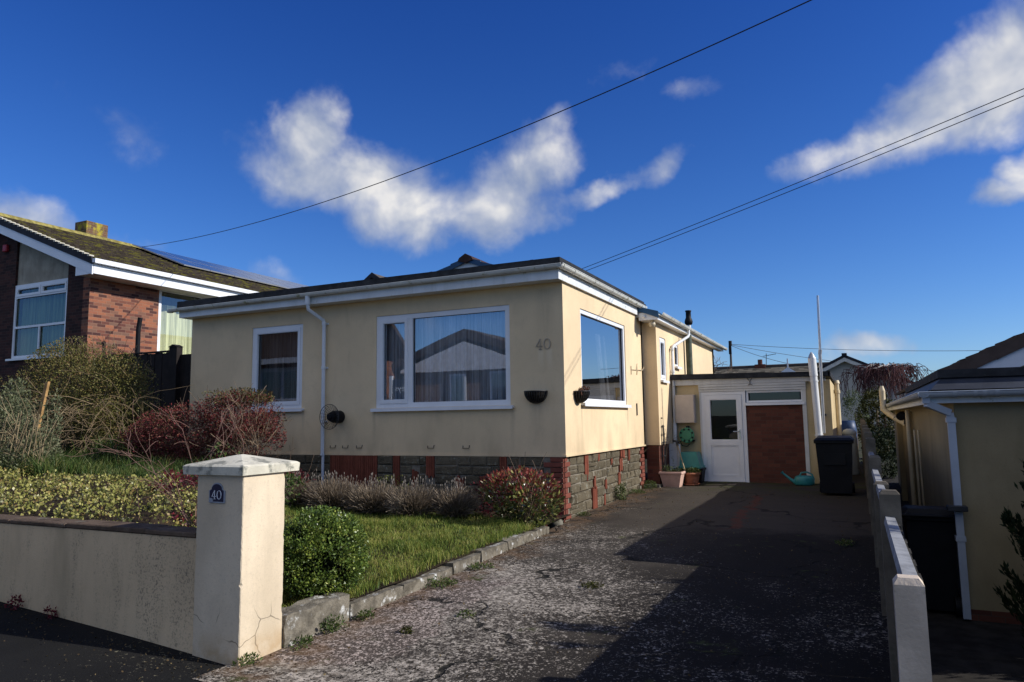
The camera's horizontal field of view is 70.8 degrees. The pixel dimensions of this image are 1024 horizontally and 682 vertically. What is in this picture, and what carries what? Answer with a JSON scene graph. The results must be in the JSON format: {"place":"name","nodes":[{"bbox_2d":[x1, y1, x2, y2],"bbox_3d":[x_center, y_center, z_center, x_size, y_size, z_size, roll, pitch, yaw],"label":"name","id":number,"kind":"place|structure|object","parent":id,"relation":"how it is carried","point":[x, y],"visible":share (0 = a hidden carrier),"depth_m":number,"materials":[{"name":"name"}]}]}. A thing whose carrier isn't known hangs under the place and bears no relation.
{"place":"outdoors","nodes":[
{"label":"outdoors","id":0,"kind":"place"},
{"bbox_2d":[0,602,225,681],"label":"pavement","id":1,"kind":"structure","parent":0,"point":[24,653],"depth_m":4.96,"materials":[{"name":"grey asphalt"}]},
{"bbox_2d":[4,594,23,609],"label":"weed","id":2,"kind":"object","parent":1,"relation":"on","point":[15,599],"visible":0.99,"depth_m":5.88,"materials":[{"name":"red plant"}]},
{"bbox_2d":[43,605,57,618],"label":"weed","id":3,"kind":"object","parent":1,"relation":"on","point":[55,614],"visible":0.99,"depth_m":5.70,"materials":[{"name":"red plant"}]},
{"bbox_2d":[0,443,256,478],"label":"long grass","id":4,"kind":"structure","parent":0,"point":[115,467],"depth_m":10.98,"materials":[{"name":"green plant"}]},
{"bbox_2d":[0,401,571,606],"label":"garden earth","id":5,"kind":"structure","parent":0,"point":[149,517],"depth_m":7.59,"materials":[{"name":"soil"}]},
{"bbox_2d":[34,382,49,440],"bbox_3d":[-8.046,1.452,12.224,0.475,1.510,0.040,-4,-7,25],"label":"wooden stake","id":6,"kind":"object","parent":5,"relation":"on","point":[44,394],"visible":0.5,"depth_m":12.21,"materials":[{"name":"brown wood"}]},
{"bbox_2d":[0,377,112,476],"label":"silver plant","id":7,"kind":"object","parent":5,"relation":"on","point":[10,459],"visible":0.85,"depth_m":10.54,"materials":[{"name":"green plant"}]},
{"bbox_2d":[0,331,191,459],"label":"overgrown shrub","id":8,"kind":"object","parent":5,"relation":"on","point":[97,412],"visible":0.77,"depth_m":13.86,"materials":[{"name":"green plant"}]},
{"bbox_2d":[0,465,197,526],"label":"ground cover","id":9,"kind":"object","parent":5,"relation":"on","point":[103,491],"visible":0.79,"depth_m":7.56,"materials":[{"name":"green plant"}]},
{"bbox_2d":[70,435,150,463],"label":"leafy clump","id":10,"kind":"object","parent":5,"relation":"on","point":[111,444],"visible":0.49,"depth_m":11.95,"materials":[{"name":"green plant"}]},
{"bbox_2d":[135,317,142,354],"bbox_3d":[-9.269,0.597,17.828,0.154,2.388,0.110,-4,-7,25],"label":"black post","id":11,"kind":"object","parent":5,"relation":"on","point":[138,331],"visible":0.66,"depth_m":17.88,"materials":[{"name":"plastic"}]},
{"bbox_2d":[95,344,190,445],"bbox_3d":[-8.098,1.326,16.725,4.904,2.460,0.200,-4,-7,25],"label":"dark fence","id":12,"kind":"object","parent":5,"relation":"on","point":[171,366],"visible":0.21,"depth_m":16.66,"materials":[{"name":"brown wood"}]},
{"bbox_2d":[65,399,246,525],"bbox_3d":[-2.901,1.018,6.423,1.810,1.126,1.242,-4,-7,25],"label":"bare rose bush","id":13,"kind":"object","parent":5,"relation":"on","point":[167,491],"visible":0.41,"depth_m":6.09,"materials":[{"name":"brown plant"}]},
{"bbox_2d":[147,468,197,493],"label":"maroon plant","id":14,"kind":"object","parent":5,"relation":"on","point":[180,480],"visible":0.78,"depth_m":8.14,"materials":[{"name":"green plant"}]},
{"bbox_2d":[170,509,196,526],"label":"maroon plant","id":15,"kind":"object","parent":5,"relation":"on","point":[183,518],"visible":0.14,"depth_m":6.81,"materials":[{"name":"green plant"}]},
{"bbox_2d":[112,380,291,465],"bbox_3d":[-4.994,1.456,11.777,3.326,1.552,1.785,-4,-7,25],"label":"red shrub","id":16,"kind":"object","parent":5,"relation":"on","point":[248,423],"visible":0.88,"depth_m":11.40,"materials":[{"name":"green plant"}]},
{"bbox_2d":[253,436,315,507],"bbox_3d":[-3.483,2.132,11.323,1.778,1.287,0.860,-2,-6,7],"label":"red shrub","id":17,"kind":"object","parent":5,"relation":"on","point":[297,470],"visible":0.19,"depth_m":11.26,"materials":[{"name":"red plant"}]},
{"bbox_2d":[284,472,306,504],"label":"leafy shrub","id":18,"kind":"object","parent":5,"relation":"on","point":[292,482],"visible":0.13,"depth_m":6.93,"materials":[{"name":"green plant"}]},
{"bbox_2d":[284,469,316,507],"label":"lavender bush","id":19,"kind":"object","parent":5,"relation":"on","point":[298,501],"visible":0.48,"depth_m":11.01,"materials":[{"name":"green plant"}]},
{"bbox_2d":[281,592,349,647],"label":"retaining block","id":20,"kind":"structure","parent":5,"relation":"on","point":[306,617],"depth_m":5.54,"materials":[{"name":"concrete"}]},
{"bbox_2d":[283,504,371,600],"bbox_3d":[-1.657,1.826,6.165,0.903,0.833,0.917,-4,-7,25],"label":"box bush","id":21,"kind":"object","parent":5,"relation":"on","point":[318,558],"visible":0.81,"depth_m":5.98,"materials":[{"name":"green plant"}]},
{"bbox_2d":[299,470,359,512],"bbox_3d":[-2.734,2.376,11.041,1.112,0.816,1.076,-4,-7,25],"label":"lavender bush","id":22,"kind":"object","parent":5,"relation":"on","point":[329,493],"visible":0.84,"depth_m":10.82,"materials":[{"name":"grey plant"}]},
{"bbox_2d":[169,504,549,607],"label":"lawn grass","id":23,"kind":"structure","parent":5,"relation":"on","point":[390,521],"depth_m":8.63,"materials":[{"name":"green plant"}]},
{"bbox_2d":[340,472,403,514],"bbox_3d":[-2.054,2.333,10.761,1.039,0.735,1.001,-4,-7,25],"label":"lavender bush","id":24,"kind":"object","parent":5,"relation":"on","point":[363,499],"visible":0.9,"depth_m":10.55,"materials":[{"name":"grey plant"}]},
{"bbox_2d":[373,475,421,490],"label":"yellow green plant","id":25,"kind":"object","parent":5,"relation":"on","point":[394,480],"visible":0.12,"depth_m":11.26,"materials":[{"name":"green plant"}]},
{"bbox_2d":[380,475,439,516],"bbox_3d":[-1.438,2.290,10.466,1.004,0.691,0.976,-4,-7,25],"label":"lavender bush","id":26,"kind":"object","parent":5,"relation":"on","point":[410,502],"visible":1,"depth_m":10.29,"materials":[{"name":"grey plant"}]},
{"bbox_2d":[426,477,482,520],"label":"lavender bush","id":27,"kind":"object","parent":5,"relation":"on","point":[454,501],"visible":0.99,"depth_m":10.20,"materials":[{"name":"grey plant"}]},
{"bbox_2d":[470,475,503,515],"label":"maroon plant","id":28,"kind":"object","parent":5,"relation":"on","point":[487,512],"visible":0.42,"depth_m":10.40,"materials":[{"name":"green plant"}]},
{"bbox_2d":[475,452,567,526],"bbox_3d":[0.079,2.094,10.019,1.495,1.131,1.008,-4,-7,25],"label":"red tipped shrub","id":29,"kind":"object","parent":5,"relation":"on","point":[517,489],"visible":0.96,"depth_m":9.86,"materials":[{"name":"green plant"}]},
{"bbox_2d":[547,519,562,528],"bbox_3d":[0.624,2.631,10.437,0.243,0.178,0.247,-4,-7,25],"label":"stone","id":30,"kind":"object","parent":5,"relation":"on","point":[555,523],"visible":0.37,"depth_m":10.35,"materials":[{"name":"concrete"}]},
{"bbox_2d":[0,402,897,482],"bbox_3d":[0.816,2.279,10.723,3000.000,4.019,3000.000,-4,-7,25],"label":"ground","id":31,"kind":"structure","parent":0,"point":[860,453],"depth_m":15.47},
{"bbox_2d":[0,514,196,653],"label":"boundary wall","id":32,"kind":"structure","parent":31,"relation":"on","point":[134,579],"depth_m":5.54,"materials":[{"name":"beige paint"}]},
{"bbox_2d":[0,213,306,400],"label":"brick house","id":33,"kind":"structure","parent":31,"relation":"on","point":[86,278],"depth_m":19.04,"materials":[{"name":"red brick"}]},
{"bbox_2d":[5,278,67,360],"bbox_3d":[-12.201,-0.528,18.696,2.330,2.020,0.357,-4,-7,25],"label":"window","id":34,"kind":"structure","parent":33,"relation":"in","point":[44,303],"depth_m":18.85,"materials":[{"name":"white plastic"}]},
{"bbox_2d":[157,290,204,353],"bbox_3d":[-9.027,0.217,21.091,0.306,3.060,3.400,-4,-7,25],"label":"window","id":35,"kind":"structure","parent":33,"relation":"in","point":[172,329],"depth_m":20.25,"materials":[{"name":"white plastic"}]},
{"bbox_2d":[143,0,811,246],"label":"overhead cable","id":36,"kind":"object","parent":33,"relation":"attached to","point":[533,122],"visible":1,"depth_m":12.10,"materials":[{"name":"rubber"}]},
{"bbox_2d":[183,454,299,665],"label":"gate pillar","id":37,"kind":"structure","parent":31,"relation":"on","point":[238,588],"depth_m":5.06,"materials":[{"name":"stone"}]},
{"bbox_2d":[364,272,383,279],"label":"dormered house","id":38,"kind":"structure","parent":31,"relation":"on","point":[371,275],"depth_m":29.96,"materials":[{"name":"tile"}]},
{"bbox_2d":[167,254,727,522],"bbox_3d":[-0.431,0.952,18.075,9.486,5.598,12.709,-4,-7,25],"label":"bungalow","id":39,"kind":"object","parent":31,"relation":"on","point":[434,375],"visible":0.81,"depth_m":12.34,"materials":[{"name":"beige stone"}]},
{"bbox_2d":[245,324,303,412],"bbox_3d":[-4.326,0.527,13.505,1.360,1.605,0.402,-4,-7,25],"label":"window","id":40,"kind":"structure","parent":39,"relation":"in","point":[283,345],"depth_m":13.63,"materials":[{"name":"white plastic"}]},
{"bbox_2d":[319,404,344,429],"bbox_3d":[-3.090,1.314,12.490,0.460,0.438,0.330,-4,-7,25],"label":"satellite dish","id":41,"kind":"object","parent":39,"relation":"attached to","point":[336,416],"visible":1,"depth_m":12.41,"materials":[{"name":"black metal"}]},
{"bbox_2d":[370,305,513,411],"bbox_3d":[-1.143,0.327,11.984,2.685,1.650,0.362,-4,-7,25],"label":"window","id":42,"kind":"structure","parent":39,"relation":"in","point":[436,360],"depth_m":12.04,"materials":[{"name":"white plastic"}]},
{"bbox_2d":[524,390,547,403],"bbox_3d":[0.335,0.857,10.986,0.386,0.198,0.202,-4,-7,25],"label":"wall basket","id":43,"kind":"object","parent":39,"relation":"attached to","point":[535,396],"depth_m":10.95,"materials":[{"name":"black metal"}]},
{"bbox_2d":[574,386,589,403],"bbox_3d":[1.127,0.843,11.344,0.202,0.284,0.395,-4,-7,25],"label":"wall basket","id":44,"kind":"object","parent":39,"relation":"attached to","point":[581,395],"depth_m":11.26,"materials":[{"name":"black metal"}]},
{"bbox_2d":[580,309,631,407],"bbox_3d":[1.647,0.375,12.794,0.172,1.594,2.639,-4,-7,25],"label":"window","id":45,"kind":"structure","parent":39,"relation":"in","point":[602,339],"depth_m":12.83,"materials":[{"name":"white plastic"}]},
{"bbox_2d":[659,337,669,383],"bbox_3d":[3.230,0.418,15.487,0.162,0.975,0.580,-4,-7,25],"label":"window","id":46,"kind":"structure","parent":39,"relation":"in","point":[662,343],"depth_m":15.62,"materials":[{"name":"white plastic"}]},
{"bbox_2d":[674,346,681,369],"bbox_3d":[3.799,0.375,16.689,0.172,0.560,0.460,-4,-7,25],"label":"window","id":47,"kind":"structure","parent":39,"relation":"in","point":[675,348],"depth_m":16.83,"materials":[{"name":"white plastic"}]},
{"bbox_2d":[582,88,1023,268],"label":"overhead cable","id":48,"kind":"object","parent":39,"relation":"attached to","point":[819,173],"visible":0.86,"depth_m":12.24,"materials":[{"name":"rubber"}]},
{"bbox_2d":[586,95,1023,270],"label":"overhead cable","id":49,"kind":"object","parent":39,"relation":"attached to","point":[823,177],"visible":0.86,"depth_m":12.20,"materials":[{"name":"rubber"}]},
{"bbox_2d":[714,357,736,373],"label":"bare tree","id":50,"kind":"object","parent":31,"relation":"on","point":[722,365],"visible":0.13,"depth_m":47.07,"materials":[{"name":"brown plant"}]},
{"bbox_2d":[728,341,731,365],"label":"telegraph pole","id":51,"kind":"object","parent":31,"relation":"on","point":[730,347],"visible":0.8,"depth_m":53.46,"materials":[{"name":"black wood"}]},
{"bbox_2d":[733,345,928,370],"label":"telephone wire","id":52,"kind":"object","parent":51,"relation":"attached to","point":[792,355],"visible":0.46,"depth_m":53.50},
{"bbox_2d":[732,344,980,350],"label":"telephone wire","id":53,"kind":"object","parent":51,"relation":"attached to","point":[846,349],"visible":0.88,"depth_m":50.72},
{"bbox_2d":[714,354,827,373],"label":"long roofed house","id":54,"kind":"structure","parent":31,"relation":"on","point":[760,367],"depth_m":49.98,"materials":[{"name":"tile"}]},
{"bbox_2d":[841,420,857,442],"bbox_3d":[10.174,2.933,21.771,0.480,1.060,0.480,-4,-7,25],"label":"barrel","id":55,"kind":"object","parent":31,"relation":"on","point":[847,424],"visible":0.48,"depth_m":21.63,"materials":[{"name":"blue plastic"}]},
{"bbox_2d":[841,389,869,448],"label":"green shrub","id":56,"kind":"object","parent":31,"relation":"on","point":[849,404],"visible":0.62,"depth_m":26.22,"materials":[{"name":"green plant"}]},
{"bbox_2d":[817,353,913,433],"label":"gabled house","id":57,"kind":"structure","parent":31,"relation":"on","point":[836,366],"depth_m":39.97,"materials":[{"name":"grey paint"}]},
{"bbox_2d":[855,386,895,445],"bbox_3d":[12.491,2.769,24.571,1.468,2.537,1.466,-4,-7,25],"label":"clipped conifer","id":58,"kind":"object","parent":31,"relation":"on","point":[868,395],"visible":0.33,"depth_m":24.60,"materials":[{"name":"green plant"}]},
{"bbox_2d":[861,425,897,478],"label":"hedge shrub","id":59,"kind":"object","parent":31,"relation":"on","point":[886,435],"visible":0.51,"depth_m":20.47,"materials":[{"name":"green plant"}]},
{"bbox_2d":[866,398,895,461],"bbox_3d":[11.777,2.766,22.685,1.295,2.068,1.304,-4,-7,25],"label":"clipped conifer","id":60,"kind":"object","parent":31,"relation":"on","point":[870,421],"visible":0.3,"depth_m":22.60,"materials":[{"name":"green plant"}]},
{"bbox_2d":[839,362,929,433],"bbox_3d":[14.983,2.436,28.353,3.478,3.181,3.110,0,-6,-8],"label":"weeping tree","id":61,"kind":"object","parent":31,"relation":"on","point":[892,375],"visible":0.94,"depth_m":28.20,"materials":[{"name":"plant"}]},
{"bbox_2d":[860,418,931,681],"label":"concrete fence","id":62,"kind":"object","parent":31,"relation":"on","point":[903,599],"visible":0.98,"depth_m":3.58,"materials":[{"name":"grey concrete"}]},
{"bbox_2d":[879,332,1023,624],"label":"neighbour house","id":63,"kind":"structure","parent":31,"relation":"on","point":[959,431],"depth_m":7.38,"materials":[{"name":"beige concrete"}]},
{"bbox_2d":[993,461,1023,648],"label":"shrub","id":64,"kind":"object","parent":31,"relation":"on","point":[1011,522],"visible":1,"depth_m":6.11,"materials":[{"name":"green plant"}]},
{"bbox_2d":[0,0,1023,381],"label":"sky","id":65,"kind":"structure","parent":0,"point":[153,122],"materials":[{"name":"blue"}]},
{"bbox_2d":[192,462,890,681],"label":"driveway","id":66,"kind":"structure","parent":0,"point":[848,611],"depth_m":6.02,"materials":[{"name":"grey asphalt"}]},
{"bbox_2d":[231,652,262,666],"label":"weed","id":67,"kind":"object","parent":66,"relation":"on","point":[248,659],"visible":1,"depth_m":4.91,"materials":[{"name":"green plant"}]},
{"bbox_2d":[283,634,313,650],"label":"weed","id":68,"kind":"object","parent":66,"relation":"on","point":[309,640],"visible":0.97,"depth_m":5.29,"materials":[{"name":"green plant"}]},
{"bbox_2d":[319,614,349,635],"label":"weed","id":69,"kind":"object","parent":66,"relation":"on","point":[336,625],"visible":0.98,"depth_m":5.62,"materials":[{"name":"green plant"}]},
{"bbox_2d":[352,607,374,620],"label":"weed","id":70,"kind":"object","parent":66,"relation":"on","point":[367,614],"visible":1,"depth_m":5.91,"materials":[{"name":"green plant"}]},
{"bbox_2d":[399,626,414,633],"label":"weed","id":71,"kind":"object","parent":66,"relation":"on","point":[408,630],"visible":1,"depth_m":5.53,"materials":[{"name":"green plant"}]},
{"bbox_2d":[0,484,856,681],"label":"leaf litter","id":72,"kind":"object","parent":66,"relation":"on","point":[463,602],"visible":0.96,"depth_m":5.91,"materials":[{"name":"brown plant"}]},
{"bbox_2d":[629,487,645,493],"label":"weed","id":73,"kind":"object","parent":72,"relation":"on","point":[636,491],"visible":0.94,"depth_m":13.74,"materials":[{"name":"green plant"}]},
{"bbox_2d":[425,575,457,588],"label":"weed","id":74,"kind":"object","parent":66,"relation":"on","point":[448,581],"visible":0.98,"depth_m":6.94,"materials":[{"name":"green plant"}]},
{"bbox_2d":[349,526,548,619],"bbox_3d":[-0.484,2.459,7.847,0.200,0.316,4.256,-4,-7,25],"label":"garden edging","id":75,"kind":"object","parent":66,"relation":"on","point":[378,598],"visible":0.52,"depth_m":7.18,"materials":[{"name":"concrete"}]},
{"bbox_2d":[456,609,475,618],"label":"weed","id":76,"kind":"object","parent":66,"relation":"on","point":[462,614],"visible":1,"depth_m":5.91,"materials":[{"name":"green plant"}]},
{"bbox_2d":[467,560,494,569],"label":"weed","id":77,"kind":"object","parent":66,"relation":"on","point":[478,565],"visible":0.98,"depth_m":7.67,"materials":[{"name":"green plant"}]},
{"bbox_2d":[576,511,590,515],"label":"weed","id":78,"kind":"object","parent":66,"relation":"on","point":[583,514],"visible":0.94,"depth_m":11.14,"materials":[{"name":"green plant"}]},
{"bbox_2d":[581,580,603,589],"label":"weed","id":79,"kind":"object","parent":66,"relation":"on","point":[588,583],"visible":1,"depth_m":6.78,"materials":[{"name":"green plant"}]},
{"bbox_2d":[615,481,627,499],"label":"weed","id":80,"kind":"object","parent":66,"relation":"on","point":[621,495],"visible":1,"depth_m":12.95,"materials":[{"name":"green plant"}]},
{"bbox_2d":[641,479,656,488],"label":"weed","id":81,"kind":"object","parent":66,"relation":"on","point":[653,485],"visible":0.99,"depth_m":14.42,"materials":[{"name":"green plant"}]},
{"bbox_2d":[659,470,685,486],"bbox_3d":[3.297,2.829,14.779,0.470,0.314,0.440,-4,-7,25],"label":"square planter","id":82,"kind":"object","parent":66,"relation":"on","point":[672,478],"visible":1,"depth_m":14.63,"materials":[{"name":"pink ceramic"}]},
{"bbox_2d":[660,417,666,465],"bbox_3d":[3.099,2.078,14.993,0.202,1.260,0.190,-4,-7,25],"label":"obelisk trellis","id":83,"kind":"object","parent":82,"relation":"in","point":[664,455],"visible":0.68,"depth_m":14.92,"materials":[{"name":"black metal"}]},
{"bbox_2d":[663,420,677,470],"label":"climber stem","id":84,"kind":"object","parent":83,"relation":"attached to","point":[668,444],"visible":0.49,"depth_m":15.02,"materials":[{"name":"brown plant"}]},
{"bbox_2d":[662,465,681,471],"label":"potted plant","id":85,"kind":"object","parent":82,"relation":"in","point":[669,467],"visible":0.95,"depth_m":14.80,"materials":[{"name":"green plant"}]},
{"bbox_2d":[669,443,680,470],"bbox_3d":[3.505,2.630,15.534,0.289,0.830,0.104,-4,-7,25],"label":"plastic sheet","id":86,"kind":"object","parent":66,"relation":"on","point":[674,455],"visible":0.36,"depth_m":15.54,"materials":[{"name":"white plastic"}]},
{"bbox_2d":[684,472,699,485],"bbox_3d":[3.728,2.858,14.949,0.360,0.262,0.360,-4,-7,25],"label":"round planter","id":87,"kind":"object","parent":66,"relation":"on","point":[692,479],"visible":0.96,"depth_m":14.82,"materials":[{"name":"ceramic"}]},
{"bbox_2d":[672,440,685,470],"bbox_3d":[3.585,2.434,15.242,0.144,0.689,0.554,1,-7,-15],"label":"garden tool","id":88,"kind":"object","parent":87,"relation":"in","point":[677,442],"visible":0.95,"depth_m":15.32,"materials":[{"name":"black metal"}]},
{"bbox_2d":[683,466,700,472],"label":"potted plant","id":89,"kind":"object","parent":87,"relation":"in","point":[692,470],"visible":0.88,"depth_m":14.91,"materials":[{"name":"green plant"}]},
{"bbox_2d":[682,467,705,482],"bbox_3d":[3.909,2.869,15.426,0.436,0.300,0.422,-4,-7,25],"label":"recycling box","id":90,"kind":"object","parent":66,"relation":"on","point":[702,476],"visible":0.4,"depth_m":15.24,"materials":[{"name":"black plastic"}]},
{"bbox_2d":[678,451,704,468],"bbox_3d":[3.860,2.552,15.475,0.470,0.338,0.520,-4,-7,25],"label":"recycling box","id":91,"kind":"object","parent":90,"relation":"on","point":[693,459],"visible":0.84,"depth_m":15.29,"materials":[{"name":"teal plastic"}]},
{"bbox_2d":[671,371,841,483],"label":"garage","id":92,"kind":"structure","parent":66,"relation":"on","point":[753,427],"depth_m":15.26,"materials":[{"name":"beige concrete"}]},
{"bbox_2d":[679,426,694,446],"bbox_3d":[3.829,2.083,15.713,0.333,0.452,0.208,-4,-7,25],"label":"hose reel","id":93,"kind":"object","parent":92,"relation":"attached to","point":[686,434],"visible":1,"depth_m":15.63,"materials":[{"name":"green plastic"}]},
{"bbox_2d":[701,391,749,481],"bbox_3d":[4.570,2.072,15.469,0.925,1.965,0.171,-4,-7,25],"label":"door","id":94,"kind":"structure","parent":92,"relation":"in","point":[724,422],"depth_m":15.47,"materials":[{"name":"white plastic"}]},
{"bbox_2d":[745,389,804,405],"bbox_3d":[5.515,1.189,15.144,1.175,0.310,0.152,-4,-7,25],"label":"window","id":95,"kind":"structure","parent":92,"relation":"in","point":[771,397],"depth_m":15.15,"materials":[{"name":"white plastic"}]},
{"bbox_2d":[816,295,826,432],"bbox_3d":[6.293,0.468,14.690,0.103,2.801,0.236,-4,-7,25],"label":"mast","id":96,"kind":"object","parent":92,"relation":"attached to","point":[821,378],"visible":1,"depth_m":14.58,"materials":[{"name":"grey metal"}]},
{"bbox_2d":[781,471,814,484],"bbox_3d":[5.731,2.746,14.450,0.645,0.276,0.228,-4,-7,25],"label":"watering can","id":97,"kind":"object","parent":66,"relation":"on","point":[799,479],"visible":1,"depth_m":14.33,"materials":[{"name":"teal plastic"}]},
{"bbox_2d":[808,352,822,478],"bbox_3d":[6.133,1.558,14.467,0.224,2.692,0.168,-4,-7,25],"label":"vent pipe","id":98,"kind":"object","parent":66,"relation":"on","point":[812,366],"visible":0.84,"depth_m":14.48,"materials":[{"name":"white plastic"}]},
{"bbox_2d":[814,435,854,493],"bbox_3d":[5.852,2.241,13.033,0.670,1.042,0.779,-4,-7,25],"label":"wheelie bin","id":99,"kind":"object","parent":66,"relation":"on","point":[834,456],"visible":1,"depth_m":12.75,"materials":[{"name":"grey plastic"}]},
{"bbox_2d":[834,538,854,546],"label":"weed","id":100,"kind":"object","parent":66,"relation":"on","point":[846,542],"visible":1,"depth_m":8.44,"materials":[{"name":"green plant"}]},
{"bbox_2d":[842,429,859,474],"bbox_3d":[7.675,2.503,16.330,0.340,1.020,0.340,-4,-7,25],"label":"compost bin","id":101,"kind":"object","parent":66,"relation":"on","point":[852,433],"visible":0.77,"depth_m":16.18,"materials":[{"name":"grey plastic"}]},
{"bbox_2d":[882,475,1023,681],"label":"side path","id":102,"kind":"structure","parent":0,"point":[964,650],"depth_m":6.39,"materials":[{"name":"grey concrete"}]},
{"bbox_2d":[901,505,962,616],"bbox_3d":[4.514,2.329,7.750,0.530,1.082,0.722,-4,-7,25],"label":"wheelie bin","id":103,"kind":"object","parent":102,"relation":"on","point":[930,532],"visible":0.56,"depth_m":7.54,"materials":[{"name":"black plastic"}]}
]}

